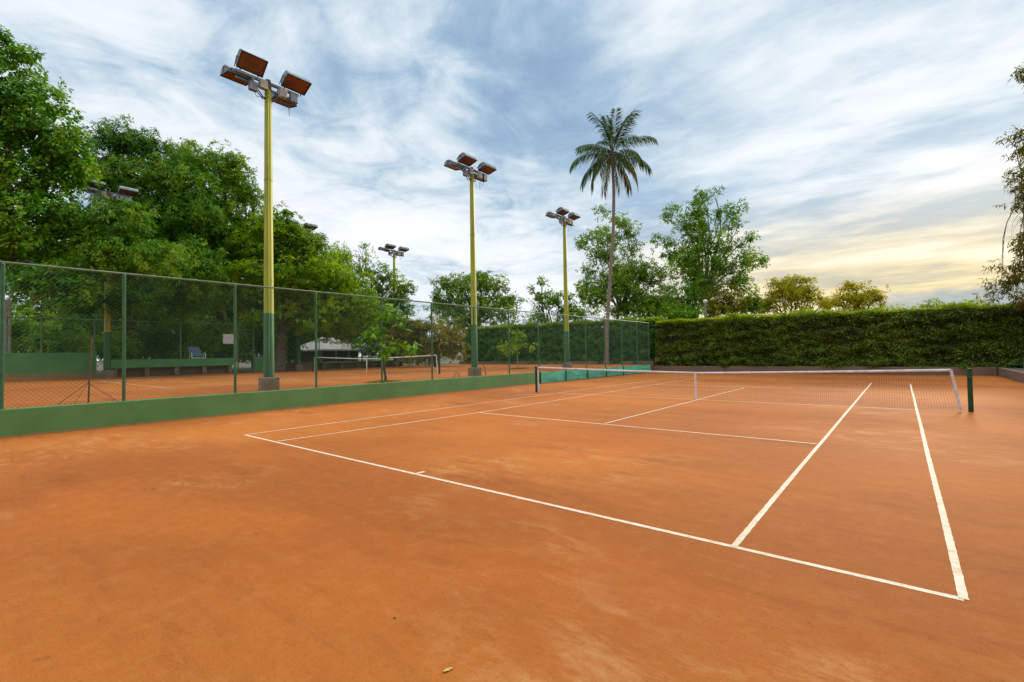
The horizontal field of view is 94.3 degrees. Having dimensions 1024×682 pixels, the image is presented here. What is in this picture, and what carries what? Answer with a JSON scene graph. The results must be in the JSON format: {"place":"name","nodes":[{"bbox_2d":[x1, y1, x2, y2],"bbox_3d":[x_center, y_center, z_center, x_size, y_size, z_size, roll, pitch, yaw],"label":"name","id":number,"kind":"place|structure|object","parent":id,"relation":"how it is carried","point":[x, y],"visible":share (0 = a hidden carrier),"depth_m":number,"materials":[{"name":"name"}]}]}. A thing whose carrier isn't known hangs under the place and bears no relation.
{"place":"outdoors","nodes":[
{"label":"outdoors","id":0,"kind":"place"},
{"bbox_2d":[223,334,233,343],"bbox_3d":[-20.245,-0.144,33.878,0.030,0.690,0.680,-2,-2,39],"label":"sign board","id":1,"kind":"object","parent":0,"point":[227,337],"visible":0.93,"depth_m":33.88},
{"bbox_2d":[97,356,462,377],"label":"planted ground","id":2,"kind":"structure","parent":0,"point":[247,367],"depth_m":64.54,"materials":[{"name":"soil"}]},
{"bbox_2d":[4,300,10,352],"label":"plaster pillar","id":3,"kind":"structure","parent":2,"relation":"on","point":[7,303],"depth_m":26.46,"materials":[{"name":"grey paint"}]},
{"bbox_2d":[11,301,63,352],"bbox_3d":[-39.481,-0.241,37.677,7.119,6.152,4.187,-1,-2,2],"label":"bush","id":4,"kind":"object","parent":2,"relation":"on","point":[26,329],"visible":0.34,"depth_m":37.68,"materials":[{"name":"green plant"}]},
{"bbox_2d":[0,24,106,310],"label":"broadleaf tree","id":5,"kind":"object","parent":2,"relation":"on","point":[58,154],"visible":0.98,"depth_m":25.54,"materials":[{"name":"green plant"}]},
{"bbox_2d":[20,320,90,352],"bbox_3d":[-34.437,0.560,35.941,4.991,4.289,3.148,0,-2,-19],"label":"bush","id":6,"kind":"object","parent":2,"relation":"on","point":[56,343],"visible":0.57,"depth_m":35.61,"materials":[{"name":"green plant"}]},
{"bbox_2d":[5,221,149,361],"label":"backing tree","id":7,"kind":"object","parent":2,"relation":"on","point":[39,306],"visible":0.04,"depth_m":46.63,"materials":[{"name":"green plant"}]},
{"bbox_2d":[52,310,111,351],"bbox_3d":[-36.470,-0.417,39.781,4.690,6.513,3.093,-1,-2,0],"label":"bush","id":8,"kind":"object","parent":2,"relation":"on","point":[84,325],"visible":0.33,"depth_m":39.58,"materials":[{"name":"green plant"}]},
{"bbox_2d":[77,325,145,361],"bbox_3d":[-28.988,0.694,34.007,4.795,3.730,2.811,-1,-2,-5],"label":"bush","id":9,"kind":"object","parent":2,"relation":"on","point":[116,350],"visible":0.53,"depth_m":33.76,"materials":[{"name":"green plant"}]},
{"bbox_2d":[98,351,175,359],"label":"bush","id":10,"kind":"object","parent":2,"relation":"on","point":[153,354],"visible":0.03,"depth_m":42.37,"materials":[{"name":"green plant"}]},
{"bbox_2d":[38,113,242,359],"bbox_3d":[-24.418,-7.223,32.864,20.839,19.624,11.487,-2,-2,39],"label":"mango tree","id":11,"kind":"object","parent":2,"relation":"on","point":[144,231],"visible":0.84,"depth_m":32.50,"materials":[{"name":"green plant"}]},
{"bbox_2d":[98,312,186,358],"bbox_3d":[-28.882,0.021,37.010,6.591,5.229,3.248,-1,-2,7],"label":"bush","id":12,"kind":"object","parent":2,"relation":"on","point":[157,344],"visible":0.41,"depth_m":36.78,"materials":[{"name":"green plant"}]},
{"bbox_2d":[141,342,199,358],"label":"bush","id":13,"kind":"object","parent":2,"relation":"on","point":[177,354],"visible":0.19,"depth_m":42.38,"materials":[{"name":"green plant"}]},
{"bbox_2d":[111,358,233,377],"bbox_3d":[-22.454,1.759,31.722,0.660,1.130,6.971,-2,-2,39],"label":"bench","id":14,"kind":"object","parent":2,"relation":"on","point":[164,366],"visible":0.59,"depth_m":31.48,"materials":[{"name":"green paint"}]},
{"bbox_2d":[187,347,205,358],"bbox_3d":[-21.733,0.806,32.720,0.586,0.810,0.960,-2,-2,39],"label":"lounge chair","id":15,"kind":"object","parent":14,"relation":"on","point":[194,350],"visible":0.86,"depth_m":32.77,"materials":[{"name":"blue plastic"}]},
{"bbox_2d":[155,306,211,358],"bbox_3d":[-27.557,-0.289,39.945,5.159,5.944,2.988,-1,-2,3],"label":"bush","id":16,"kind":"object","parent":2,"relation":"on","point":[186,327],"visible":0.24,"depth_m":39.59,"materials":[{"name":"green plant"}]},
{"bbox_2d":[102,282,289,362],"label":"backing tree","id":17,"kind":"object","parent":2,"relation":"on","point":[229,315],"visible":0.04,"depth_m":48.57,"materials":[{"name":"green plant"}]},
{"bbox_2d":[143,137,281,357],"bbox_3d":[-23.627,-6.755,38.306,11.127,18.903,7.358,-1,-2,14],"label":"leafy tree","id":18,"kind":"object","parent":2,"relation":"on","point":[231,179],"visible":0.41,"depth_m":37.29,"materials":[{"name":"green plant"}]},
{"bbox_2d":[184,352,243,358],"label":"bush","id":19,"kind":"object","parent":2,"relation":"on","point":[211,357],"visible":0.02,"depth_m":42.44,"materials":[{"name":"green plant"}]},
{"bbox_2d":[181,311,257,359],"bbox_3d":[-22.720,0.077,36.959,5.563,4.897,3.365,-2,-2,20],"label":"bush","id":20,"kind":"object","parent":2,"relation":"on","point":[211,341],"visible":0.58,"depth_m":36.48,"materials":[{"name":"green plant"}]},
{"bbox_2d":[239,332,262,367],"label":"bush","id":21,"kind":"object","parent":2,"relation":"on","point":[250,357],"visible":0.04,"depth_m":45.85,"materials":[{"name":"green plant"}]},
{"bbox_2d":[228,310,276,361],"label":"bush","id":22,"kind":"object","parent":2,"relation":"on","point":[256,338],"visible":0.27,"depth_m":41.61,"materials":[{"name":"green plant"}]},
{"bbox_2d":[258,330,307,360],"bbox_3d":[-18.436,0.678,37.971,3.634,3.602,2.621,-1,-2,17],"label":"bush","id":23,"kind":"object","parent":2,"relation":"on","point":[291,348],"visible":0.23,"depth_m":37.64,"materials":[{"name":"green plant"}]},
{"bbox_2d":[286,316,320,361],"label":"bush","id":24,"kind":"object","parent":2,"relation":"on","point":[302,339],"visible":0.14,"depth_m":49.42,"materials":[{"name":"green plant"}]},
{"bbox_2d":[211,275,419,361],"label":"backing tree","id":25,"kind":"object","parent":2,"relation":"on","point":[320,331],"visible":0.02,"depth_m":50.92,"materials":[{"name":"green plant"}]},
{"bbox_2d":[301,337,364,366],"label":"house","id":26,"kind":"structure","parent":2,"relation":"on","point":[335,349],"depth_m":46.13,"materials":[{"name":"tile"}]},
{"bbox_2d":[316,241,378,343],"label":"light crowned tree","id":27,"kind":"object","parent":2,"relation":"on","point":[346,259],"visible":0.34,"depth_m":46.87,"materials":[{"name":"green plant"}]},
{"bbox_2d":[318,360,404,369],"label":"bench","id":28,"kind":"object","parent":2,"relation":"on","point":[343,364],"visible":0.6,"depth_m":41.94,"materials":[{"name":"green paint"}]},
{"bbox_2d":[350,337,413,360],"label":"bush","id":29,"kind":"object","parent":2,"relation":"on","point":[367,350],"visible":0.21,"depth_m":47.47,"materials":[{"name":"green plant"}]},
{"bbox_2d":[397,343,445,363],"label":"bush","id":30,"kind":"object","parent":2,"relation":"on","point":[420,354],"visible":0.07,"depth_m":49.90,"materials":[{"name":"green plant"}]},
{"bbox_2d":[421,270,524,334],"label":"round tree","id":31,"kind":"object","parent":2,"relation":"on","point":[460,287],"visible":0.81,"depth_m":54.34,"materials":[{"name":"green plant"}]},
{"bbox_2d":[4,364,650,408],"bbox_3d":[-17.891,1.873,19.517,22.350,0.001,65.400,-2,-2,39],"label":"neighbouring clay court","id":32,"kind":"object","parent":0,"point":[294,377],"visible":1,"depth_m":21.10,"materials":[{"name":"orange crushed soil"},{"name":"white line paint"}]},
{"bbox_2d":[4,352,96,381],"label":"boundary wall","id":33,"kind":"structure","parent":32,"relation":"on","point":[15,361],"depth_m":26.77,"materials":[{"name":"green paint"}]},
{"bbox_2d":[58,336,115,403],"bbox_3d":[-10.608,0.726,11.894,0.888,1.681,0.888,-2,-2,29],"label":"tripod stand","id":34,"kind":"object","parent":32,"relation":"on","point":[88,399],"visible":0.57,"depth_m":11.88,"materials":[{"name":"metal"}]},
{"bbox_2d":[76,179,138,378],"bbox_3d":[-24.133,-3.517,28.344,1.416,11.674,2.686,-2,-2,39],"label":"floodlight pole","id":35,"kind":"object","parent":32,"relation":"on","point":[121,190],"visible":0.58,"depth_m":28.09,"materials":[{"name":"metal"}]},
{"bbox_2d":[237,329,253,372],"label":"wire gate","id":36,"kind":"structure","parent":32,"relation":"on","point":[238,331],"depth_m":34.64,"materials":[{"name":"green metal"}]},
{"bbox_2d":[254,357,262,371],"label":"boundary wall","id":37,"kind":"structure","parent":32,"relation":"on","point":[259,362],"depth_m":35.55,"materials":[{"name":"green paint"}]},
{"bbox_2d":[220,48,311,390],"bbox_3d":[-8.068,-3.705,15.696,1.267,10.814,2.459,-2,-2,39],"label":"floodlight pole","id":38,"kind":"object","parent":32,"relation":"on","point":[247,61],"visible":0.98,"depth_m":15.50,"materials":[{"name":"metal"}]},
{"bbox_2d":[197,200,394,371],"bbox_3d":[-16.938,-4.073,36.994,12.839,13.085,11.631,-2,-2,39],"label":"layered tree","id":39,"kind":"object","parent":32,"relation":"on","point":[311,263],"visible":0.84,"depth_m":35.47,"materials":[{"name":"green plant"}]},
{"bbox_2d":[279,219,317,370],"bbox_3d":[-16.927,-3.487,37.489,1.438,11.855,2.728,-2,-2,39],"label":"floodlight pole","id":40,"kind":"object","parent":32,"relation":"on","point":[298,366],"visible":0.27,"depth_m":37.20,"materials":[{"name":"metal"}]},
{"bbox_2d":[286,362,311,370],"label":"boundary wall","id":41,"kind":"structure","parent":32,"relation":"on","point":[306,366],"depth_m":38.10,"materials":[{"name":"concrete"}]},
{"bbox_2d":[5,316,319,362],"bbox_3d":[-21.904,0.201,32.220,0.104,2.913,18.750,-2,-2,39],"label":"chain link fence","id":42,"kind":"object","parent":41,"relation":"on","point":[40,345],"visible":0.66,"depth_m":29.69,"materials":[{"name":"green metal"}]},
{"bbox_2d":[104,366,531,387],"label":"neighbouring court lines","id":43,"kind":"object","parent":32,"relation":"on","point":[258,377],"visible":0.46,"depth_m":23.70,"materials":[{"name":"white paint"}]},
{"bbox_2d":[328,261,418,366],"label":"layered tree","id":44,"kind":"object","parent":32,"relation":"on","point":[379,288],"visible":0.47,"depth_m":41.85,"materials":[{"name":"green plant"}]},
{"bbox_2d":[312,354,439,372],"bbox_3d":[-9.319,1.502,30.395,14.104,1.125,0.150,-2,-2,40],"label":"tennis net","id":45,"kind":"object","parent":32,"relation":"on","point":[313,361],"visible":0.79,"depth_m":30.07,"materials":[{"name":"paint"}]},
{"bbox_2d":[365,379,401,382],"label":"grass tuft","id":46,"kind":"object","parent":32,"relation":"on","point":[384,380],"visible":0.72,"depth_m":19.01,"materials":[{"name":"green plant"}]},
{"bbox_2d":[354,303,422,379],"bbox_3d":[-4.921,0.231,17.365,2.032,2.985,4.515,0,-2,-33],"label":"young tree","id":47,"kind":"object","parent":32,"relation":"on","point":[372,334],"visible":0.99,"depth_m":16.23,"materials":[{"name":"green plant"}]},
{"bbox_2d":[378,243,408,366],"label":"floodlight pole","id":48,"kind":"object","parent":32,"relation":"on","point":[387,247],"visible":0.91,"depth_m":44.40,"materials":[{"name":"metal"}]},
{"bbox_2d":[385,314,470,366],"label":"flowering shrub","id":49,"kind":"object","parent":32,"relation":"on","point":[427,336],"visible":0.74,"depth_m":41.43,"materials":[{"name":"green plant"}]},
{"bbox_2d":[444,152,496,375],"bbox_3d":[-1.933,-3.516,23.176,1.288,10.621,2.444,-2,-2,39],"label":"floodlight pole","id":50,"kind":"object","parent":32,"relation":"on","point":[467,160],"visible":0.97,"depth_m":22.98,"materials":[{"name":"metal"}]},
{"bbox_2d":[496,327,539,367],"bbox_3d":[0.384,0.481,34.211,3.119,3.151,1.706,-1,-2,12],"label":"young tree","id":51,"kind":"object","parent":32,"relation":"on","point":[513,345],"visible":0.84,"depth_m":34.27,"materials":[{"name":"green plant"}]},
{"bbox_2d":[545,207,580,367],"bbox_3d":[3.476,-3.303,31.134,1.265,10.428,2.399,-2,-2,39],"label":"floodlight pole","id":52,"kind":"object","parent":32,"relation":"on","point":[563,219],"visible":0.96,"depth_m":30.95,"materials":[{"name":"metal"}]},
{"bbox_2d":[569,107,657,364],"bbox_3d":[8.703,-8.649,39.627,7.119,21.368,6.393,-2,-2,39],"label":"coconut palm","id":53,"kind":"object","parent":32,"relation":"on","point":[610,157],"visible":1,"depth_m":39.61,"materials":[{"name":"green plant"}]},
{"bbox_2d":[0,373,1023,681],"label":"clay court","id":54,"kind":"object","parent":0,"point":[216,549],"visible":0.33,"depth_m":4.17,"materials":[{"name":"soil"}]},
{"bbox_2d":[245,378,968,600],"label":"court lines","id":55,"kind":"object","parent":54,"relation":"on","point":[961,590],"visible":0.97,"depth_m":4.79,"materials":[{"name":"white paint"}]},
{"bbox_2d":[534,366,973,411],"bbox_3d":[6.136,1.429,15.708,13.166,1.125,0.150,-2,-2,38],"label":"tennis net","id":56,"kind":"object","parent":54,"relation":"on","point":[969,390],"visible":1,"depth_m":14.18,"materials":[{"name":"fabric"}]},
{"bbox_2d":[0,0,1023,360],"label":"sky","id":57,"kind":"structure","parent":0,"point":[858,138],"materials":[{"name":"blue"}]},
{"bbox_2d":[1009,368,1023,370],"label":"terrace","id":58,"kind":"structure","parent":0,"point":[1020,369],"depth_m":23.87,"materials":[{"name":"concrete"}]},
{"bbox_2d":[971,62,1023,367],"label":"olive leaved tree","id":59,"kind":"object","parent":58,"relation":"on","point":[1015,276],"visible":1,"depth_m":24.52,"materials":[{"name":"green plant"}]},
{"bbox_2d":[1008,364,1022,367],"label":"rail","id":60,"kind":"object","parent":58,"relation":"on","point":[1013,365],"visible":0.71,"depth_m":24.80,"materials":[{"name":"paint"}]},
{"label":"garden ground","id":61,"kind":"structure","parent":0,"visible":0},
{"bbox_2d":[522,275,588,324],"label":"spindly tree","id":62,"kind":"object","parent":61,"relation":"on","point":[555,301],"visible":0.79,"depth_m":48.73,"materials":[{"name":"green plant"}]},
{"bbox_2d":[459,361,654,365],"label":"kerb wall","id":63,"kind":"structure","parent":61,"relation":"on","point":[588,362],"depth_m":42.50,"materials":[{"name":"concrete"}]},
{"bbox_2d":[461,316,661,364],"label":"hedge","id":64,"kind":"object","parent":61,"relation":"on","point":[490,342],"visible":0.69,"depth_m":42.88,"materials":[{"name":"green plant"}]},
{"bbox_2d":[573,203,681,319],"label":"open crowned tree","id":65,"kind":"object","parent":61,"relation":"on","point":[622,281],"visible":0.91,"depth_m":53.49,"materials":[{"name":"green plant"}]},
{"bbox_2d":[617,288,669,318],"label":"bush","id":66,"kind":"object","parent":61,"relation":"on","point":[654,311],"visible":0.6,"depth_m":53.30,"materials":[{"name":"green plant"}]},
{"bbox_2d":[654,302,700,320],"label":"bush","id":67,"kind":"object","parent":61,"relation":"on","point":[683,313],"visible":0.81,"depth_m":49.61,"materials":[{"name":"green plant"}]},
{"bbox_2d":[665,283,709,314],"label":"bush","id":68,"kind":"object","parent":61,"relation":"on","point":[688,299],"visible":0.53,"depth_m":55.43,"materials":[{"name":"green plant"}]},
{"bbox_2d":[681,261,719,301],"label":"bush","id":69,"kind":"object","parent":61,"relation":"on","point":[699,289],"visible":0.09,"depth_m":61.81,"materials":[{"name":"green plant"}]},
{"bbox_2d":[703,300,706,317],"bbox_3d":[15.005,-0.601,36.710,0.320,5.214,0.304,-2,-2,39],"label":"post lamp","id":70,"kind":"object","parent":61,"relation":"on","point":[705,312],"visible":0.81,"depth_m":36.69,"materials":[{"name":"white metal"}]},
{"bbox_2d":[649,186,769,317],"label":"open crowned tree","id":71,"kind":"object","parent":61,"relation":"on","point":[691,264],"visible":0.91,"depth_m":57.63,"materials":[{"name":"green plant"}]},
{"bbox_2d":[701,280,753,317],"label":"bush","id":72,"kind":"object","parent":61,"relation":"on","point":[729,307],"visible":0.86,"depth_m":56.46,"materials":[{"name":"green plant"}]},
{"bbox_2d":[736,283,765,315],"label":"bush","id":73,"kind":"object","parent":61,"relation":"on","point":[756,303],"visible":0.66,"depth_m":57.66,"materials":[{"name":"green plant"}]},
{"bbox_2d":[751,274,833,315],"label":"golden tree","id":74,"kind":"object","parent":61,"relation":"on","point":[795,295],"visible":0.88,"depth_m":59.41,"materials":[{"name":"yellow plant"}]},
{"bbox_2d":[655,302,1023,370],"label":"hedge","id":75,"kind":"object","parent":61,"relation":"on","point":[959,335],"visible":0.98,"depth_m":29.63,"materials":[{"name":"green plant"}]},
{"bbox_2d":[778,305,1014,313],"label":"leaves","id":76,"kind":"object","parent":75,"relation":"attached to","point":[882,310],"visible":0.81,"depth_m":28.11,"materials":[{"name":"green plant"}]},
{"bbox_2d":[815,280,890,311],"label":"golden tree","id":77,"kind":"object","parent":61,"relation":"on","point":[856,300],"visible":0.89,"depth_m":56.70,"materials":[{"name":"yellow plant"}]},
{"bbox_2d":[884,304,916,310],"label":"bush","id":78,"kind":"object","parent":61,"relation":"on","point":[899,307],"visible":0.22,"depth_m":41.81,"materials":[{"name":"green plant"}]},
{"bbox_2d":[912,298,952,308],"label":"bush","id":79,"kind":"object","parent":61,"relation":"on","point":[929,302],"visible":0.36,"depth_m":41.72,"materials":[{"name":"green plant"}]},
{"bbox_2d":[951,296,991,304],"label":"bush","id":80,"kind":"object","parent":61,"relation":"on","point":[971,301],"visible":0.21,"depth_m":41.84,"materials":[{"name":"green plant"}]},
{"label":"ground","id":81,"kind":"structure","parent":0,"visible":0},
{"bbox_2d":[0,372,537,438],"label":"retaining wall","id":82,"kind":"structure","parent":81,"relation":"on","point":[25,421],"depth_m":13.28,"materials":[{"name":"green paint"}]},
{"bbox_2d":[0,261,649,409],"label":"chain link fence","id":83,"kind":"object","parent":82,"relation":"on","point":[3,315],"visible":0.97,"depth_m":13.86,"materials":[{"name":"green metal"}]},
{"bbox_2d":[540,365,650,383],"bbox_3d":[6.092,2.045,30.954,0.069,0.644,14.540,-2,-2,39],"label":"shade netting","id":84,"kind":"object","parent":83,"relation":"attached to","point":[578,372],"visible":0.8,"depth_m":29.02,"materials":[{"name":"fabric"}]},
{"bbox_2d":[542,364,653,382],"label":"retaining wall","id":85,"kind":"structure","parent":81,"relation":"on","point":[652,367],"depth_m":30.47,"materials":[{"name":"concrete"}]},
{"bbox_2d":[654,366,996,375],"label":"kerb wall","id":86,"kind":"structure","parent":81,"relation":"on","point":[984,371],"depth_m":30.49,"materials":[{"name":"concrete"}]},
{"bbox_2d":[997,367,1023,382],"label":"kerb wall","id":87,"kind":"structure","parent":81,"relation":"on","point":[1014,375],"depth_m":22.30,"materials":[{"name":"concrete"}]}
]}

